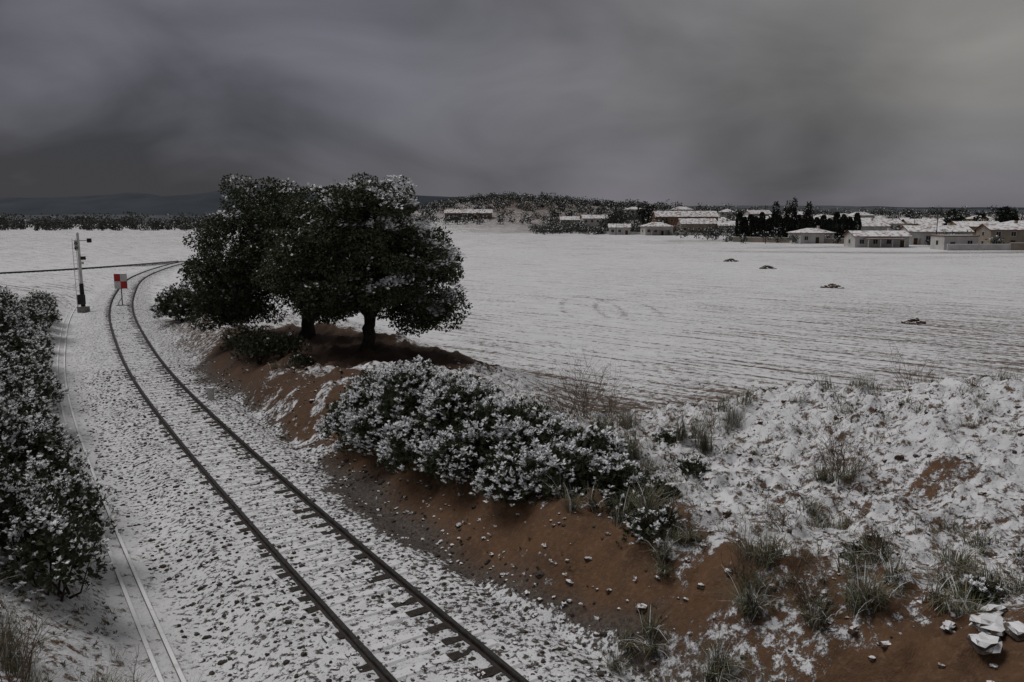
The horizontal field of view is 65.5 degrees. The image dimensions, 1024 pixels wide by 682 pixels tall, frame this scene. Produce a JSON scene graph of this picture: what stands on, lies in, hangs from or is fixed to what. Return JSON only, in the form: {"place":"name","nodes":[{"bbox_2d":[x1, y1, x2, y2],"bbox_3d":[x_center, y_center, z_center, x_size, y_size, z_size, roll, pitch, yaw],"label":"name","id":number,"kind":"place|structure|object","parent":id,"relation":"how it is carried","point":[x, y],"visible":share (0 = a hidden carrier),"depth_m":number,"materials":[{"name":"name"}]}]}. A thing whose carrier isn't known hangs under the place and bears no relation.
{"place":"outdoors","nodes":[
{"label":"outdoors","id":0,"kind":"place"},
{"bbox_2d":[269,355,302,368],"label":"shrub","id":1,"kind":"object","parent":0,"point":[293,364],"visible":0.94,"depth_m":34.55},
{"bbox_2d":[0,199,1023,681],"bbox_3d":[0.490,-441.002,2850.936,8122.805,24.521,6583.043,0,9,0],"label":"ground","id":2,"kind":"structure","parent":0,"point":[676,321],"depth_m":20.55,"materials":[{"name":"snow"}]},
{"bbox_2d":[0,285,68,402],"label":"shrub thicket","id":3,"kind":"object","parent":2,"relation":"on","point":[24,337],"visible":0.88,"depth_m":36.98,"materials":[{"name":"green plant"}]},
{"bbox_2d":[0,589,72,681],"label":"bare twig shrub","id":4,"kind":"object","parent":2,"relation":"on","point":[26,656],"visible":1,"depth_m":11.03,"materials":[{"name":"plant"}]},
{"bbox_2d":[0,594,94,678],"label":"dry grass tuft","id":5,"kind":"object","parent":2,"relation":"on","point":[15,665],"visible":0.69,"depth_m":11.72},
{"bbox_2d":[0,340,124,601],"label":"shrub thicket","id":6,"kind":"object","parent":2,"relation":"on","point":[41,517],"visible":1,"depth_m":16.60,"materials":[{"name":"green plant"}]},
{"bbox_2d":[72,232,91,312],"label":"railway signal","id":7,"kind":"object","parent":2,"relation":"on","point":[81,301],"visible":1,"depth_m":65.80,"materials":[{"name":"metal"}]},
{"bbox_2d":[21,654,151,681],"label":"dry grass tuft","id":8,"kind":"object","parent":2,"relation":"on","point":[39,677],"visible":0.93,"depth_m":11.57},
{"bbox_2d":[0,261,185,273],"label":"railway track","id":9,"kind":"structure","parent":2,"relation":"on","point":[144,264],"depth_m":121.04,"materials":[{"name":"metal"}]},
{"bbox_2d":[57,302,185,681],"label":"concrete drainage channel","id":10,"kind":"object","parent":2,"relation":"on","point":[175,664],"visible":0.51,"depth_m":16.60,"materials":[{"name":"concrete"}]},
{"bbox_2d":[114,274,128,305],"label":"stop board","id":11,"kind":"object","parent":2,"relation":"on","point":[120,281],"visible":1,"depth_m":68.97,"materials":[{"name":"metal"}]},
{"bbox_2d":[0,211,304,230],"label":"distant trees","id":12,"kind":"object","parent":2,"relation":"on","point":[87,222],"visible":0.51,"depth_m":581.56,"materials":[{"name":"green plant"}]},
{"bbox_2d":[149,282,202,321],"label":"shrub","id":13,"kind":"object","parent":2,"relation":"on","point":[171,304],"visible":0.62,"depth_m":55.28,"materials":[{"name":"green plant"}]},
{"bbox_2d":[176,173,326,338],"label":"holm oak tree","id":14,"kind":"object","parent":2,"relation":"on","point":[228,293],"visible":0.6,"depth_m":41.43,"materials":[{"name":"green plant"}]},
{"bbox_2d":[219,321,311,364],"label":"shrub","id":15,"kind":"object","parent":2,"relation":"on","point":[254,343],"visible":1,"depth_m":36.51,"materials":[{"name":"green plant"}]},
{"bbox_2d":[288,352,316,364],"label":"shrub","id":16,"kind":"object","parent":2,"relation":"on","point":[302,358],"visible":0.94,"depth_m":35.06,"materials":[{"name":"green plant"}]},
{"bbox_2d":[103,255,542,681],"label":"railway track","id":17,"kind":"structure","parent":2,"relation":"on","point":[507,667],"depth_m":18.87,"materials":[{"name":"metal"}]},
{"bbox_2d":[73,360,644,681],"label":"ballast stones","id":18,"kind":"object","parent":2,"relation":"on","point":[402,589],"visible":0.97,"depth_m":18.26,"materials":[{"name":"gravel"}]},
{"bbox_2d":[249,172,472,350],"bbox_3d":[-6.887,-3.523,37.010,10.085,8.506,7.085,0,9,0],"label":"holm oak tree","id":19,"kind":"object","parent":2,"relation":"on","point":[409,263],"visible":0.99,"depth_m":35.44,"materials":[{"name":"green plant"}]},
{"bbox_2d":[445,213,491,218],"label":"walls","id":20,"kind":"structure","parent":2,"relation":"on","point":[455,214],"depth_m":509.24,"materials":[{"name":"paint"}]},
{"bbox_2d":[444,209,492,212],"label":"roof","id":21,"kind":"structure","parent":20,"relation":"on","point":[466,210],"depth_m":510.96,"materials":[{"name":"tile"}]},
{"bbox_2d":[313,354,648,506],"bbox_3d":[-1.667,2.157,21.380,3.728,3.141,12.018,-8,12,-43],"label":"snow covered shrub","id":22,"kind":"object","parent":2,"relation":"on","point":[394,413],"visible":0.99,"depth_m":19.89,"materials":[{"name":"snow"}]},
{"bbox_2d":[161,191,811,229],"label":"hillside woodland","id":23,"kind":"object","parent":2,"relation":"on","point":[479,199],"visible":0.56,"depth_m":560.46,"materials":[{"name":"green plant"}]},
{"bbox_2d":[0,354,1023,681],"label":"ground plants","id":24,"kind":"object","parent":2,"relation":"on","point":[886,582],"visible":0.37,"depth_m":17.67,"materials":[{"name":"green plant"}]},
{"bbox_2d":[514,362,619,424],"bbox_3d":[1.785,1.675,23.758,3.221,2.168,2.421,-2,9,-10],"label":"bare twig shrub","id":25,"kind":"object","parent":2,"relation":"on","point":[555,406],"visible":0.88,"depth_m":23.76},
{"bbox_2d":[541,469,608,513],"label":"dry grass tuft","id":26,"kind":"object","parent":2,"relation":"on","point":[592,504],"visible":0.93,"depth_m":17.12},
{"bbox_2d":[543,345,625,418],"bbox_3d":[2.239,1.378,24.981,2.739,2.786,3.009,0,9,0],"label":"bare twig shrub","id":27,"kind":"object","parent":2,"relation":"on","point":[584,408],"visible":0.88,"depth_m":25.22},
{"bbox_2d":[563,405,612,439],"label":"dry grass tuft","id":28,"kind":"object","parent":2,"relation":"on","point":[598,415],"visible":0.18,"depth_m":21.05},
{"bbox_2d":[580,216,609,229],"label":"walls","id":29,"kind":"structure","parent":2,"relation":"on","point":[594,222],"depth_m":430.57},
{"bbox_2d":[598,206,628,228],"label":"broadleaf tree","id":30,"kind":"object","parent":2,"relation":"on","point":[612,218],"visible":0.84,"depth_m":389.41,"materials":[{"name":"green plant"}]},
{"bbox_2d":[581,371,650,417],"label":"bare twig shrub","id":31,"kind":"object","parent":2,"relation":"on","point":[611,406],"visible":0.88,"depth_m":25.79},
{"bbox_2d":[589,401,646,428],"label":"dry grass tuft","id":32,"kind":"object","parent":2,"relation":"on","point":[628,415],"visible":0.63,"depth_m":23.19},
{"bbox_2d":[597,399,640,428],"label":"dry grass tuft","id":33,"kind":"object","parent":2,"relation":"on","point":[619,422],"visible":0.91,"depth_m":22.27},
{"bbox_2d":[609,228,629,234],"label":"walls","id":34,"kind":"structure","parent":2,"relation":"on","point":[616,232],"depth_m":345.36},
{"bbox_2d":[589,420,651,460],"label":"dry grass tuft","id":35,"kind":"object","parent":2,"relation":"on","point":[630,444],"visible":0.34,"depth_m":19.89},
{"bbox_2d":[603,490,646,519],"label":"shrub","id":36,"kind":"object","parent":2,"relation":"on","point":[611,504],"visible":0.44,"depth_m":16.67,"materials":[{"name":"green plant"}]},
{"bbox_2d":[584,600,682,678],"bbox_3d":[2.262,5.143,13.669,1.846,1.162,1.509,-6,11,-34],"label":"dry grass tuft","id":37,"kind":"object","parent":2,"relation":"on","point":[650,629],"visible":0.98,"depth_m":13.73,"materials":[{"name":"plant"}]},
{"bbox_2d":[262,352,1023,681],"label":"loose stones","id":38,"kind":"object","parent":2,"relation":"on","point":[852,630],"visible":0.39,"depth_m":15.85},
{"bbox_2d":[636,201,657,223],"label":"pine tree","id":39,"kind":"object","parent":2,"relation":"on","point":[645,213],"visible":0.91,"depth_m":399.80,"materials":[{"name":"green plant"}]},
{"bbox_2d":[625,440,670,475],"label":"dry grass tuft","id":40,"kind":"object","parent":2,"relation":"on","point":[645,472],"visible":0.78,"depth_m":19.34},
{"bbox_2d":[621,504,684,544],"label":"shrub","id":41,"kind":"object","parent":2,"relation":"on","point":[645,531],"visible":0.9,"depth_m":15.21,"materials":[{"name":"green plant"}]},
{"bbox_2d":[624,475,683,504],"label":"shrub","id":42,"kind":"object","parent":2,"relation":"on","point":[670,489],"visible":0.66,"depth_m":17.27,"materials":[{"name":"green plant"}]},
{"bbox_2d":[612,479,699,526],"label":"dry grass tuft","id":43,"kind":"object","parent":2,"relation":"on","point":[648,504],"visible":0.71,"depth_m":16.23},
{"bbox_2d":[640,227,672,234],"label":"walls","id":44,"kind":"structure","parent":2,"relation":"on","point":[659,230],"depth_m":337.92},
{"bbox_2d":[639,222,674,226],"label":"roof","id":45,"kind":"structure","parent":44,"relation":"on","point":[656,224],"depth_m":338.51,"materials":[{"name":"tile"}]},
{"bbox_2d":[589,664,727,681],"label":"dry grass tuft","id":46,"kind":"object","parent":2,"relation":"on","point":[663,676],"visible":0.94,"depth_m":12.44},
{"bbox_2d":[651,427,689,444],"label":"shrub","id":47,"kind":"object","parent":2,"relation":"on","point":[667,437],"visible":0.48,"depth_m":21.40,"materials":[{"name":"green plant"}]},
{"bbox_2d":[638,517,709,579],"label":"dry grass tuft","id":48,"kind":"object","parent":2,"relation":"on","point":[664,555],"visible":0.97,"depth_m":14.75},
{"bbox_2d":[640,482,717,537],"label":"bare twig shrub","id":49,"kind":"object","parent":2,"relation":"on","point":[682,514],"visible":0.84,"depth_m":15.10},
{"bbox_2d":[652,213,717,230],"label":"walls","id":50,"kind":"structure","parent":2,"relation":"on","point":[669,220],"depth_m":382.46,"materials":[{"name":"brick"}]},
{"bbox_2d":[651,211,718,216],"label":"roof","id":51,"kind":"structure","parent":50,"relation":"on","point":[686,213],"depth_m":384.23,"materials":[{"name":"tile"}]},
{"bbox_2d":[669,453,711,478],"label":"shrub","id":52,"kind":"object","parent":2,"relation":"on","point":[691,467],"visible":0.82,"depth_m":18.78,"materials":[{"name":"green plant"}]},
{"bbox_2d":[663,406,728,454],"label":"dry grass tuft","id":53,"kind":"object","parent":2,"relation":"on","point":[704,443],"visible":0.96,"depth_m":20.81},
{"bbox_2d":[676,220,716,232],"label":"walls","id":54,"kind":"structure","parent":2,"relation":"on","point":[694,226],"depth_m":353.92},
{"bbox_2d":[675,218,716,223],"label":"roof","id":55,"kind":"structure","parent":54,"relation":"on","point":[697,220],"depth_m":355.68,"materials":[{"name":"tile"}]},
{"bbox_2d":[711,385,763,430],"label":"dry grass tuft","id":56,"kind":"object","parent":2,"relation":"on","point":[731,418],"visible":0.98,"depth_m":22.50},
{"bbox_2d":[734,212,743,236],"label":"cypress tree","id":57,"kind":"object","parent":2,"relation":"on","point":[739,221],"visible":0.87,"depth_m":261.99,"materials":[{"name":"green plant"}]},
{"bbox_2d":[683,563,796,681],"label":"dry grass tuft","id":58,"kind":"object","parent":2,"relation":"on","point":[748,606],"visible":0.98,"depth_m":12.78,"materials":[{"name":"plant"}]},
{"bbox_2d":[720,525,778,584],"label":"bare twig shrub","id":59,"kind":"object","parent":2,"relation":"on","point":[742,559],"visible":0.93,"depth_m":13.34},
{"bbox_2d":[745,214,753,236],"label":"cypress tree","id":60,"kind":"object","parent":2,"relation":"on","point":[749,224],"visible":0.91,"depth_m":261.14,"materials":[{"name":"green plant"}]},
{"bbox_2d":[751,216,759,236],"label":"cypress tree","id":61,"kind":"object","parent":2,"relation":"on","point":[755,228],"visible":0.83,"depth_m":260.34,"materials":[{"name":"green plant"}]},
{"bbox_2d":[758,212,765,236],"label":"cypress tree","id":62,"kind":"object","parent":2,"relation":"on","point":[761,220],"visible":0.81,"depth_m":259.21,"materials":[{"name":"green plant"}]},
{"bbox_2d":[724,522,808,593],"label":"dry grass tuft","id":63,"kind":"object","parent":2,"relation":"on","point":[768,554],"visible":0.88,"depth_m":13.47,"materials":[{"name":"plant"}]},
{"bbox_2d":[764,218,772,236],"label":"cypress tree","id":64,"kind":"object","parent":2,"relation":"on","point":[768,221],"visible":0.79,"depth_m":257.45,"materials":[{"name":"green plant"}]},
{"bbox_2d":[527,191,1023,244],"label":"village trees","id":65,"kind":"object","parent":2,"relation":"on","point":[564,227],"visible":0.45,"depth_m":432.94,"materials":[{"name":"green plant"}]},
{"bbox_2d":[775,214,783,236],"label":"cypress tree","id":66,"kind":"object","parent":2,"relation":"on","point":[780,219],"visible":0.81,"depth_m":256.36,"materials":[{"name":"green plant"}]},
{"bbox_2d":[760,492,811,531],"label":"bare twig shrub","id":67,"kind":"object","parent":2,"relation":"on","point":[782,519],"visible":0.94,"depth_m":15.00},
{"bbox_2d":[782,218,790,236],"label":"cypress tree","id":68,"kind":"object","parent":2,"relation":"on","point":[785,228],"visible":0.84,"depth_m":254.74,"materials":[{"name":"green plant"}]},
{"bbox_2d":[782,200,793,223],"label":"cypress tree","id":69,"kind":"object","parent":2,"relation":"on","point":[788,211],"visible":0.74,"depth_m":394.44,"materials":[{"name":"green plant"}]},
{"bbox_2d":[788,233,833,243],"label":"walls","id":70,"kind":"structure","parent":2,"relation":"on","point":[811,238],"depth_m":244.01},
{"bbox_2d":[786,228,835,232],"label":"roof","id":71,"kind":"structure","parent":70,"relation":"on","point":[810,230],"depth_m":245.19,"materials":[{"name":"tile"}]},
{"bbox_2d":[753,540,869,611],"bbox_3d":[4.713,3.696,12.538,1.734,1.092,1.408,0,9,0],"label":"bare twig shrub","id":72,"kind":"object","parent":2,"relation":"on","point":[805,583],"visible":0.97,"depth_m":12.47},
{"bbox_2d":[733,237,920,244],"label":"garden wall","id":73,"kind":"structure","parent":2,"relation":"on","point":[760,239],"depth_m":252.85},
{"bbox_2d":[796,450,864,484],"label":"dry grass tuft","id":74,"kind":"object","parent":2,"relation":"on","point":[825,477],"visible":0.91,"depth_m":18.20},
{"bbox_2d":[798,491,864,529],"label":"dry grass tuft","id":75,"kind":"object","parent":2,"relation":"on","point":[815,509],"visible":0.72,"depth_m":16.26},
{"bbox_2d":[831,211,840,237],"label":"cypress tree","id":76,"kind":"object","parent":2,"relation":"on","point":[836,222],"visible":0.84,"depth_m":247.27,"materials":[{"name":"green plant"}]},
{"bbox_2d":[764,560,918,631],"bbox_3d":[4.957,3.832,12.159,2.201,1.136,1.385,0,9,0],"label":"dry grass tuft","id":77,"kind":"object","parent":2,"relation":"on","point":[859,598],"visible":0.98,"depth_m":12.11,"materials":[{"name":"plant"}]},
{"bbox_2d":[838,214,847,237],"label":"cypress tree","id":78,"kind":"object","parent":2,"relation":"on","point":[843,227],"visible":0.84,"depth_m":246.12,"materials":[{"name":"green plant"}]},
{"bbox_2d":[809,403,880,481],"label":"bare twig shrub","id":79,"kind":"object","parent":2,"relation":"on","point":[836,451],"visible":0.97,"depth_m":17.95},
{"bbox_2d":[811,370,883,393],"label":"dry grass tuft","id":80,"kind":"object","parent":2,"relation":"on","point":[856,384],"visible":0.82,"depth_m":22.23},
{"bbox_2d":[851,212,862,230],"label":"cypress tree","id":81,"kind":"object","parent":2,"relation":"on","point":[856,221],"visible":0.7,"depth_m":244.08,"materials":[{"name":"green plant"}]},
{"bbox_2d":[841,225,886,230],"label":"walls","id":82,"kind":"structure","parent":2,"relation":"on","point":[873,228],"depth_m":292.82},
{"bbox_2d":[858,221,890,226],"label":"roof","id":83,"kind":"structure","parent":82,"relation":"on","point":[874,224],"depth_m":294.08,"materials":[{"name":"tile"}]},
{"bbox_2d":[839,533,892,564],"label":"shrub","id":84,"kind":"object","parent":2,"relation":"on","point":[856,546],"visible":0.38,"depth_m":13.71,"materials":[{"name":"green plant"}]},
{"bbox_2d":[815,528,929,585],"bbox_3d":[5.800,3.465,12.994,1.748,0.724,1.645,0,9,0],"label":"dry grass tuft","id":85,"kind":"object","parent":2,"relation":"on","point":[852,561],"visible":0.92,"depth_m":13.05,"materials":[{"name":"plant"}]},
{"bbox_2d":[844,232,909,246],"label":"walls","id":86,"kind":"structure","parent":2,"relation":"on","point":[854,241],"depth_m":210.63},
{"bbox_2d":[848,239,903,246],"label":"windows and door","id":87,"kind":"structure","parent":86,"relation":"attached to","point":[875,241],"depth_m":210.39,"materials":[{"name":"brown wood"}]},
{"bbox_2d":[842,231,911,236],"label":"roof","id":88,"kind":"structure","parent":86,"relation":"on","point":[880,234],"depth_m":211.51,"materials":[{"name":"tile"}]},
{"bbox_2d":[854,520,900,563],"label":"bare twig shrub","id":89,"kind":"object","parent":2,"relation":"on","point":[876,541],"visible":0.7,"depth_m":13.34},
{"bbox_2d":[889,224,902,230],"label":"walls","id":90,"kind":"structure","parent":2,"relation":"on","point":[895,225],"depth_m":322.71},
{"bbox_2d":[861,219,904,223],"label":"roof","id":91,"kind":"structure","parent":90,"relation":"on","point":[893,221],"depth_m":324.20,"materials":[{"name":"tile"}]},
{"bbox_2d":[885,344,943,387],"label":"bare twig shrub","id":92,"kind":"object","parent":2,"relation":"on","point":[899,372],"visible":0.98,"depth_m":22.25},
{"bbox_2d":[899,227,971,244],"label":"walls","id":93,"kind":"structure","parent":2,"relation":"on","point":[921,235],"depth_m":230.12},
{"bbox_2d":[897,225,973,231],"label":"roof","id":94,"kind":"structure","parent":93,"relation":"on","point":[932,228],"depth_m":231.32,"materials":[{"name":"tile"}]},
{"bbox_2d":[930,236,978,249],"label":"walls","id":95,"kind":"structure","parent":2,"relation":"on","point":[943,242],"depth_m":191.29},
{"bbox_2d":[942,209,966,224],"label":"pine tree","id":96,"kind":"object","parent":2,"relation":"on","point":[949,213],"visible":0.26,"depth_m":250.58,"materials":[{"name":"green plant"}]},
{"bbox_2d":[906,515,1005,556],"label":"dry grass tuft","id":97,"kind":"object","parent":2,"relation":"on","point":[981,540],"visible":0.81,"depth_m":15.12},
{"bbox_2d":[909,538,1009,591],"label":"dry grass tuft","id":98,"kind":"object","parent":2,"relation":"on","point":[950,557],"visible":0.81,"depth_m":13.05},
{"bbox_2d":[950,223,975,234],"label":"walls","id":99,"kind":"structure","parent":2,"relation":"on","point":[973,228],"depth_m":233.64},
{"bbox_2d":[950,221,999,226],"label":"roof","id":100,"kind":"structure","parent":99,"relation":"on","point":[972,223],"depth_m":235.93,"materials":[{"name":"tile"}]},
{"bbox_2d":[916,563,1009,635],"bbox_3d":[6.516,3.641,11.522,1.339,0.703,2.665,4,10,26],"label":"dry grass tuft","id":101,"kind":"object","parent":2,"relation":"on","point":[958,609],"visible":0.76,"depth_m":11.53,"materials":[{"name":"plant"}]},
{"bbox_2d":[917,365,1021,382],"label":"dry grass tuft","id":102,"kind":"object","parent":2,"relation":"on","point":[931,380],"visible":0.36,"depth_m":21.56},
{"bbox_2d":[947,574,1010,606],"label":"shrub","id":103,"kind":"object","parent":2,"relation":"on","point":[986,591],"visible":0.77,"depth_m":12.00,"materials":[{"name":"green plant"}]},
{"bbox_2d":[947,243,1010,249],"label":"garden wall","id":104,"kind":"structure","parent":2,"relation":"on","point":[978,246],"depth_m":188.66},
{"bbox_2d":[940,604,1023,654],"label":"stone slab pile","id":105,"kind":"object","parent":2,"relation":"on","point":[993,625],"visible":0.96,"depth_m":10.79,"materials":[{"name":"stone"}]},
{"bbox_2d":[944,548,1023,596],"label":"dry grass tuft","id":106,"kind":"object","parent":2,"relation":"on","point":[1005,582],"visible":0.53,"depth_m":12.45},
{"bbox_2d":[976,225,1023,243],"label":"walls","id":107,"kind":"structure","parent":2,"relation":"on","point":[1007,237],"depth_m":204.66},
{"bbox_2d":[974,223,1023,229],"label":"roof","id":108,"kind":"structure","parent":107,"relation":"on","point":[1004,226],"depth_m":206.12,"materials":[{"name":"tile"}]},
{"bbox_2d":[995,206,1019,222],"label":"pine tree","id":109,"kind":"object","parent":2,"relation":"on","point":[1007,213],"visible":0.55,"depth_m":252.12,"materials":[{"name":"green plant"}]},
{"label":"walls","id":110,"kind":"object","parent":2,"relation":"on","visible":0},
{"bbox_2d":[901,219,944,223],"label":"roof","id":111,"kind":"structure","parent":110,"relation":"on","point":[923,221],"depth_m":323.72,"materials":[{"name":"tile"}]},
{"bbox_2d":[0,186,1023,215],"bbox_3d":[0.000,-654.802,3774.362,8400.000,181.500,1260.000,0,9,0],"label":"distant hills","id":112,"kind":"structure","parent":0,"point":[152,204],"depth_m":3539.46,"materials":[{"name":"grey"}]},
{"bbox_2d":[0,205,1023,224],"bbox_3d":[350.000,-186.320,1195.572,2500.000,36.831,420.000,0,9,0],"label":"wooded ridge","id":113,"kind":"structure","parent":0,"point":[853,209],"depth_m":1189.22,"materials":[{"name":"plant"}]},
{"bbox_2d":[0,0,1023,207],"label":"sky","id":114,"kind":"structure","parent":0,"point":[888,103],"materials":[{"name":"grey"}]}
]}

